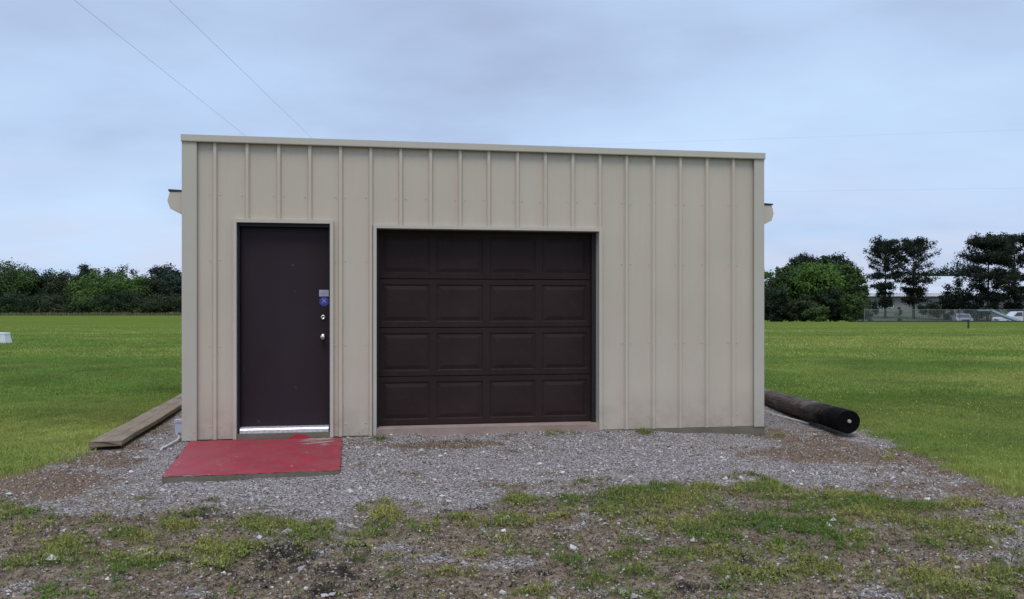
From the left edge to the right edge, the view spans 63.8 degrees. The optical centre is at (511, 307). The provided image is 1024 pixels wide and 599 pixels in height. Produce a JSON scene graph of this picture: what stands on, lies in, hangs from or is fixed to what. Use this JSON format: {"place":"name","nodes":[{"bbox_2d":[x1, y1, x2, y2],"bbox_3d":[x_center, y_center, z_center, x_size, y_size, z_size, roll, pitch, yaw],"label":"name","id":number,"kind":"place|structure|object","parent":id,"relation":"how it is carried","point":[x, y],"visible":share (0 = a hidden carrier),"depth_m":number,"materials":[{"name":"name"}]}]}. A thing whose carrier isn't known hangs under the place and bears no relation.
{"place":"outdoors","nodes":[
{"label":"outdoors","id":0,"kind":"place"},
{"bbox_2d":[0,312,1023,598],"bbox_3d":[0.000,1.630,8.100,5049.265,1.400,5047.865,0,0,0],"label":"ground","id":1,"kind":"structure","parent":0,"point":[102,322],"depth_m":5.56,"materials":[{"name":"grey gravel"}]},
{"bbox_2d":[0,332,11,342],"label":"storage tub","id":2,"kind":"object","parent":1,"relation":"on","point":[5,337],"visible":1,"depth_m":31.53,"materials":[{"name":"white plastic"}]},
{"bbox_2d":[0,261,41,282],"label":"tall tree","id":3,"kind":"object","parent":1,"relation":"on","point":[21,267],"visible":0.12,"depth_m":180.00,"materials":[{"name":"green plant"}]},
{"bbox_2d":[0,257,43,306],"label":"broadleaf tree","id":4,"kind":"object","parent":1,"relation":"on","point":[8,284],"visible":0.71,"depth_m":147.19,"materials":[{"name":"green plant"}]},
{"bbox_2d":[0,290,44,311],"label":"shrub","id":5,"kind":"object","parent":1,"relation":"on","point":[25,301],"visible":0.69,"depth_m":138.89,"materials":[{"name":"green plant"}]},
{"bbox_2d":[16,268,63,311],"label":"evergreen tree","id":6,"kind":"object","parent":1,"relation":"on","point":[44,278],"visible":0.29,"depth_m":150.17,"materials":[{"name":"green plant"}]},
{"bbox_2d":[27,289,78,313],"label":"shrub","id":7,"kind":"object","parent":1,"relation":"on","point":[48,300],"visible":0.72,"depth_m":139.00,"materials":[{"name":"green plant"}]},
{"bbox_2d":[41,269,85,303],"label":"evergreen tree","id":8,"kind":"object","parent":1,"relation":"on","point":[58,285],"visible":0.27,"depth_m":148.16,"materials":[{"name":"green plant"}]},
{"bbox_2d":[66,292,105,312],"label":"shrub","id":9,"kind":"object","parent":1,"relation":"on","point":[81,302],"visible":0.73,"depth_m":138.29,"materials":[{"name":"green plant"}]},
{"bbox_2d":[74,262,100,281],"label":"tall tree","id":10,"kind":"object","parent":1,"relation":"on","point":[84,269],"visible":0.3,"depth_m":183.78,"materials":[{"name":"green plant"}]},
{"bbox_2d":[0,311,181,315],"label":"tall grass","id":11,"kind":"structure","parent":1,"relation":"on","point":[54,313],"depth_m":134.51,"materials":[{"name":"green plant"}]},
{"bbox_2d":[62,268,121,312],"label":"broadleaf tree","id":12,"kind":"object","parent":1,"relation":"on","point":[95,285],"visible":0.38,"depth_m":144.09,"materials":[{"name":"green plant"}]},
{"bbox_2d":[88,288,144,313],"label":"shrub","id":13,"kind":"object","parent":1,"relation":"on","point":[117,301],"visible":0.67,"depth_m":138.87,"materials":[{"name":"green plant"}]},
{"bbox_2d":[102,263,137,278],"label":"tall tree","id":14,"kind":"object","parent":1,"relation":"on","point":[122,270],"visible":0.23,"depth_m":184.26,"materials":[{"name":"green plant"}]},
{"bbox_2d":[100,272,152,304],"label":"broadleaf tree","id":15,"kind":"object","parent":1,"relation":"on","point":[129,284],"visible":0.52,"depth_m":142.98,"materials":[{"name":"green plant"}]},
{"bbox_2d":[88,393,181,446],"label":"timber beam","id":16,"kind":"structure","parent":1,"relation":"on","point":[120,435],"depth_m":9.06,"materials":[{"name":"brown wood"}]},
{"bbox_2d":[138,276,170,312],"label":"evergreen tree","id":17,"kind":"object","parent":1,"relation":"on","point":[151,284],"visible":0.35,"depth_m":145.59,"materials":[{"name":"green plant"}]},
{"bbox_2d":[129,291,181,312],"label":"shrub","id":18,"kind":"object","parent":1,"relation":"on","point":[156,302],"visible":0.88,"depth_m":137.45,"materials":[{"name":"green plant"}]},
{"bbox_2d":[146,262,178,280],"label":"tall tree","id":19,"kind":"object","parent":1,"relation":"on","point":[156,271],"visible":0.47,"depth_m":183.44,"materials":[{"name":"green plant"}]},
{"bbox_2d":[152,264,181,301],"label":"evergreen tree","id":20,"kind":"object","parent":1,"relation":"on","point":[173,279],"visible":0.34,"depth_m":147.51,"materials":[{"name":"green plant"}]},
{"bbox_2d":[162,438,341,482],"bbox_3d":[-2.329,1.413,7.483,1.578,0.173,1.993,0,0,-9],"label":"painted pad","id":21,"kind":"object","parent":1,"relation":"on","point":[220,460],"visible":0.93,"depth_m":7.23,"materials":[{"name":"red paint"}]},
{"bbox_2d":[0,271,872,320],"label":"woods","id":22,"kind":"object","parent":1,"relation":"on","point":[63,308],"visible":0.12,"depth_m":137.67,"materials":[{"name":"green plant"}]},
{"bbox_2d":[160,134,773,449],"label":"metal garage","id":23,"kind":"structure","parent":1,"relation":"on","point":[334,288],"depth_m":8.94,"materials":[{"name":"beige metal"}]},
{"bbox_2d":[241,227,328,425],"bbox_3d":[-2.370,0.204,8.598,0.891,2.068,0.118,0,0,-9],"label":"entry door","id":24,"kind":"structure","parent":23,"relation":"in","point":[285,271],"depth_m":8.61,"materials":[{"name":"paint"}]},
{"bbox_2d":[379,231,589,425],"bbox_3d":[-0.283,0.224,9.060,2.361,2.116,0.040,0,0,-9],"label":"garage door","id":25,"kind":"structure","parent":23,"relation":"in","point":[494,348],"depth_m":9.04,"materials":[{"name":"brown paint"}]},
{"bbox_2d":[0,426,1023,598],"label":"weeds","id":26,"kind":"object","parent":1,"relation":"on","point":[772,484],"visible":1,"depth_m":4.90,"materials":[{"name":"green plant"}]},
{"bbox_2d":[0,428,1023,598],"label":"straw litter","id":27,"kind":"object","parent":1,"relation":"on","point":[894,543],"visible":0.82,"depth_m":4.68,"materials":[{"name":"plant"}]},
{"bbox_2d":[764,266,780,321],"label":"broadleaf tree","id":28,"kind":"object","parent":1,"relation":"on","point":[766,274],"visible":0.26,"depth_m":86.88,"materials":[{"name":"green plant"}]},
{"bbox_2d":[764,284,792,321],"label":"shrub","id":29,"kind":"object","parent":1,"relation":"on","point":[778,296],"visible":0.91,"depth_m":81.12,"materials":[{"name":"green plant"}]},
{"bbox_2d":[770,264,807,321],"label":"broadleaf tree","id":30,"kind":"object","parent":1,"relation":"on","point":[783,276],"visible":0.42,"depth_m":85.19,"materials":[{"name":"green plant"}]},
{"bbox_2d":[770,412,809,424],"bbox_3d":[3.409,1.435,11.472,0.046,0.049,2.600,0,0,-12],"label":"thin pipe","id":31,"kind":"object","parent":1,"relation":"on","point":[800,421],"visible":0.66,"depth_m":10.50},
{"bbox_2d":[783,293,819,321],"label":"shrub","id":32,"kind":"object","parent":1,"relation":"on","point":[804,304],"visible":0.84,"depth_m":80.34,"materials":[{"name":"green plant"}]},
{"bbox_2d":[786,252,823,321],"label":"tall tree","id":33,"kind":"object","parent":1,"relation":"on","point":[802,257],"visible":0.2,"depth_m":110.88,"materials":[{"name":"green plant"}]},
{"bbox_2d":[764,388,859,433],"bbox_3d":[3.658,1.307,13.081,0.269,0.285,7.632,0,0,-2],"label":"utility log","id":34,"kind":"object","parent":1,"relation":"on","point":[843,420],"visible":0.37,"depth_m":9.98,"materials":[{"name":"black wood"}]},
{"bbox_2d":[784,258,847,300],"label":"broadleaf tree","id":35,"kind":"object","parent":1,"relation":"on","point":[811,277],"visible":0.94,"depth_m":82.51,"materials":[{"name":"green plant"}]},
{"bbox_2d":[801,305,830,321],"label":"shrub","id":36,"kind":"object","parent":1,"relation":"on","point":[819,313],"visible":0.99,"depth_m":78.59,"materials":[{"name":"green plant"}]},
{"bbox_2d":[811,286,847,321],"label":"shrub","id":37,"kind":"object","parent":1,"relation":"on","point":[832,297],"visible":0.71,"depth_m":81.55,"materials":[{"name":"green plant"}]},
{"bbox_2d":[816,251,856,321],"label":"tall tree","id":38,"kind":"object","parent":1,"relation":"on","point":[837,259],"visible":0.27,"depth_m":109.36,"materials":[{"name":"green plant"}]},
{"bbox_2d":[835,263,870,321],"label":"evergreen tree","id":39,"kind":"object","parent":1,"relation":"on","point":[855,279],"visible":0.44,"depth_m":86.17,"materials":[{"name":"green plant"}]},
{"bbox_2d":[839,291,868,321],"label":"shrub","id":40,"kind":"object","parent":1,"relation":"on","point":[855,305],"visible":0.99,"depth_m":79.47,"materials":[{"name":"green plant"}]},
{"bbox_2d":[867,300,878,320],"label":"shrub","id":41,"kind":"object","parent":1,"relation":"on","point":[874,303],"visible":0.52,"depth_m":117.78,"materials":[{"name":"green plant"}]},
{"bbox_2d":[863,235,908,318],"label":"pine tree","id":42,"kind":"object","parent":1,"relation":"on","point":[883,250],"visible":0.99,"depth_m":127.36,"materials":[{"name":"green plant"}]},
{"bbox_2d":[895,307,902,320],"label":"shrub","id":43,"kind":"object","parent":1,"relation":"on","point":[899,319],"visible":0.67,"depth_m":114.89,"materials":[{"name":"green plant"}]},
{"bbox_2d":[889,236,941,318],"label":"pine tree","id":44,"kind":"object","parent":1,"relation":"on","point":[917,248],"visible":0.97,"depth_m":127.18,"materials":[{"name":"green plant"}]},
{"bbox_2d":[916,300,943,318],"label":"shrub","id":45,"kind":"object","parent":1,"relation":"on","point":[930,305],"visible":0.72,"depth_m":125.25,"materials":[{"name":"green plant"}]},
{"bbox_2d":[922,268,949,275],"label":"tall tree","id":46,"kind":"object","parent":1,"relation":"on","point":[935,272],"visible":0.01,"depth_m":214.09,"materials":[{"name":"green plant"}]},
{"bbox_2d":[860,276,1023,310],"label":"warehouse","id":47,"kind":"structure","parent":1,"relation":"on","point":[935,288],"depth_m":168.88,"materials":[{"name":"white metal"}]},
{"bbox_2d":[911,300,927,310],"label":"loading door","id":48,"kind":"structure","parent":47,"relation":"in","point":[924,300],"depth_m":167.92,"materials":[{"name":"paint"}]},
{"bbox_2d":[864,309,1023,322],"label":"chain link fence","id":49,"kind":"object","parent":1,"relation":"on","point":[990,310],"visible":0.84,"depth_m":73.83,"materials":[{"name":"grey metal"}]},
{"bbox_2d":[933,295,955,318],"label":"shrub","id":50,"kind":"object","parent":1,"relation":"on","point":[947,316],"visible":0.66,"depth_m":125.95,"materials":[{"name":"green plant"}]},
{"bbox_2d":[930,258,978,275],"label":"tall tree","id":51,"kind":"object","parent":1,"relation":"on","point":[955,272],"visible":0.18,"depth_m":213.73,"materials":[{"name":"green plant"}]},
{"bbox_2d":[940,278,977,313],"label":"evergreen tree","id":52,"kind":"object","parent":1,"relation":"on","point":[955,300],"visible":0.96,"depth_m":123.74,"materials":[{"name":"green plant"}]},
{"bbox_2d":[963,301,985,320],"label":"shrub","id":53,"kind":"object","parent":1,"relation":"on","point":[975,306],"visible":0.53,"depth_m":121.94,"materials":[{"name":"green plant"}]},
{"bbox_2d":[953,231,1022,320],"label":"pine tree","id":54,"kind":"object","parent":1,"relation":"on","point":[991,246],"visible":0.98,"depth_m":116.93,"materials":[{"name":"green plant"}]},
{"bbox_2d":[969,310,1021,320],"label":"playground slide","id":55,"kind":"object","parent":1,"relation":"on","point":[998,314],"visible":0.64,"depth_m":83.58,"materials":[{"name":"paint"}]},
{"bbox_2d":[984,232,1023,312],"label":"pine tree","id":56,"kind":"object","parent":1,"relation":"on","point":[1015,291],"visible":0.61,"depth_m":119.36,"materials":[{"name":"green plant"}]},
{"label":"utility pole","id":57,"kind":"object","parent":1,"relation":"on","visible":0},
{"bbox_2d":[77,2,242,133],"bbox_3d":[-10.712,-6.620,38.500,0.006,0.005,73.138,0,0,-4],"label":"overhead wire","id":58,"kind":"object","parent":57,"relation":"attached to","point":[150,60],"visible":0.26,"depth_m":21.89,"materials":[{"name":"grey metal"}]},
{"bbox_2d":[188,18,292,119],"bbox_3d":[-8.037,-6.620,38.500,0.006,0.005,73.036,0,0,-2],"label":"overhead wire","id":59,"kind":"object","parent":57,"relation":"attached to","point":[230,59],"visible":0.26,"depth_m":21.80,"materials":[{"name":"grey metal"}]},
{"bbox_2d":[0,324,1023,496],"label":"lawn grass","id":60,"kind":"structure","parent":0,"point":[35,410],"depth_m":13.46,"materials":[{"name":"green plant"}]},
{"bbox_2d":[0,407,1023,598],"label":"gravel","id":61,"kind":"structure","parent":0,"point":[493,464],"depth_m":6.43,"materials":[{"name":"grey gravel"}]},
{"bbox_2d":[0,0,1023,281],"label":"sky","id":62,"kind":"structure","parent":0,"point":[91,129],"materials":[{"name":"blue"}]},
{"bbox_2d":[858,311,1022,321],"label":"yard pavement","id":63,"kind":"structure","parent":0,"point":[902,316],"depth_m":128.25,"materials":[{"name":"grey concrete"}]},
{"bbox_2d":[952,314,973,320],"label":"parked car","id":64,"kind":"object","parent":63,"relation":"on","point":[962,318],"visible":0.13,"depth_m":97.14,"materials":[{"name":"grey paint"}]},
{"bbox_2d":[992,311,1022,320],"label":"pickup truck","id":65,"kind":"object","parent":63,"relation":"on","point":[1019,316],"visible":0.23,"depth_m":99.27,"materials":[{"name":"white paint"}]}
]}

